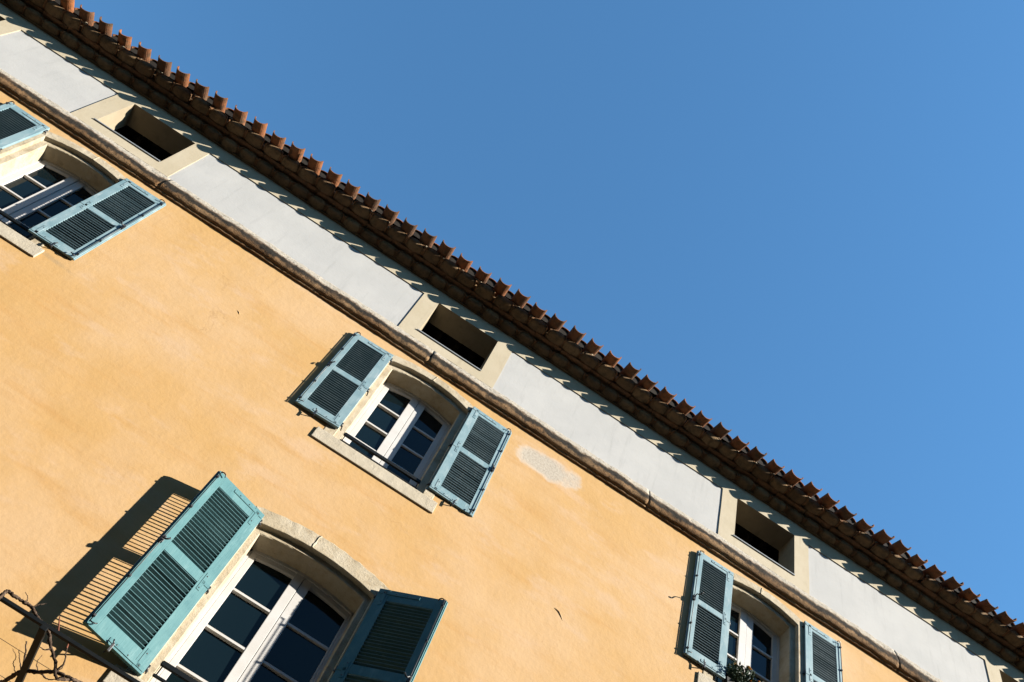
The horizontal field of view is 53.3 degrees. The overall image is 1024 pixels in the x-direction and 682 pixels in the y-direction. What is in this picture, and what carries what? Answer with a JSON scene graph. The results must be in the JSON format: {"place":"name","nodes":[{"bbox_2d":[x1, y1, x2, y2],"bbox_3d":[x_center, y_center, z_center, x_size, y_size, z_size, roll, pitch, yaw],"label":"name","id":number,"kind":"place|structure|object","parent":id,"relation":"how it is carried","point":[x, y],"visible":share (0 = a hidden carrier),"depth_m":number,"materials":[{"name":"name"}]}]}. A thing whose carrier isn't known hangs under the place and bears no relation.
{"place":"outdoors","nodes":[
{"label":"outdoors","id":0,"kind":"place"},
{"bbox_2d":[0,0,1023,681],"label":"house","id":1,"kind":"structure","parent":0,"point":[274,408],"depth_m":13.15,"materials":[{"name":"paint"}]},
{"bbox_2d":[0,131,125,257],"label":"window","id":2,"kind":"structure","parent":1,"relation":"in","point":[42,176],"depth_m":13.55,"materials":[{"name":"stone"}]},
{"bbox_2d":[0,596,139,681],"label":"pergola","id":3,"kind":"object","parent":1,"relation":"attached to","point":[44,627],"visible":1,"depth_m":7.61,"materials":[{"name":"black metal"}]},
{"bbox_2d":[0,589,82,681],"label":"vine","id":4,"kind":"object","parent":3,"relation":"on","point":[55,672],"visible":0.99,"depth_m":7.64,"materials":[{"name":"brown plant"}]},
{"bbox_2d":[102,506,388,681],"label":"window","id":5,"kind":"structure","parent":1,"relation":"in","point":[288,606],"depth_m":10.34,"materials":[{"name":"stone"}]},
{"bbox_2d":[311,354,472,513],"bbox_3d":[-1.481,1.203,13.382,1.720,2.541,0.474,33,-60,-2],"label":"window","id":6,"kind":"structure","parent":1,"relation":"in","point":[401,433],"depth_m":13.52,"materials":[{"name":"stone"}]},
{"bbox_2d":[722,654,760,681],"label":"plant","id":7,"kind":"object","parent":1,"relation":"on","point":[737,673],"visible":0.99,"depth_m":12.79,"materials":[{"name":"green plant"}]},
{"bbox_2d":[697,573,803,681],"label":"window","id":8,"kind":"structure","parent":1,"relation":"in","point":[765,635],"depth_m":14.22,"materials":[{"name":"stone"}]},
{"bbox_2d":[74,0,1023,624],"label":"sky","id":9,"kind":"structure","parent":0,"point":[802,221],"materials":[{"name":"blue"}]}
]}

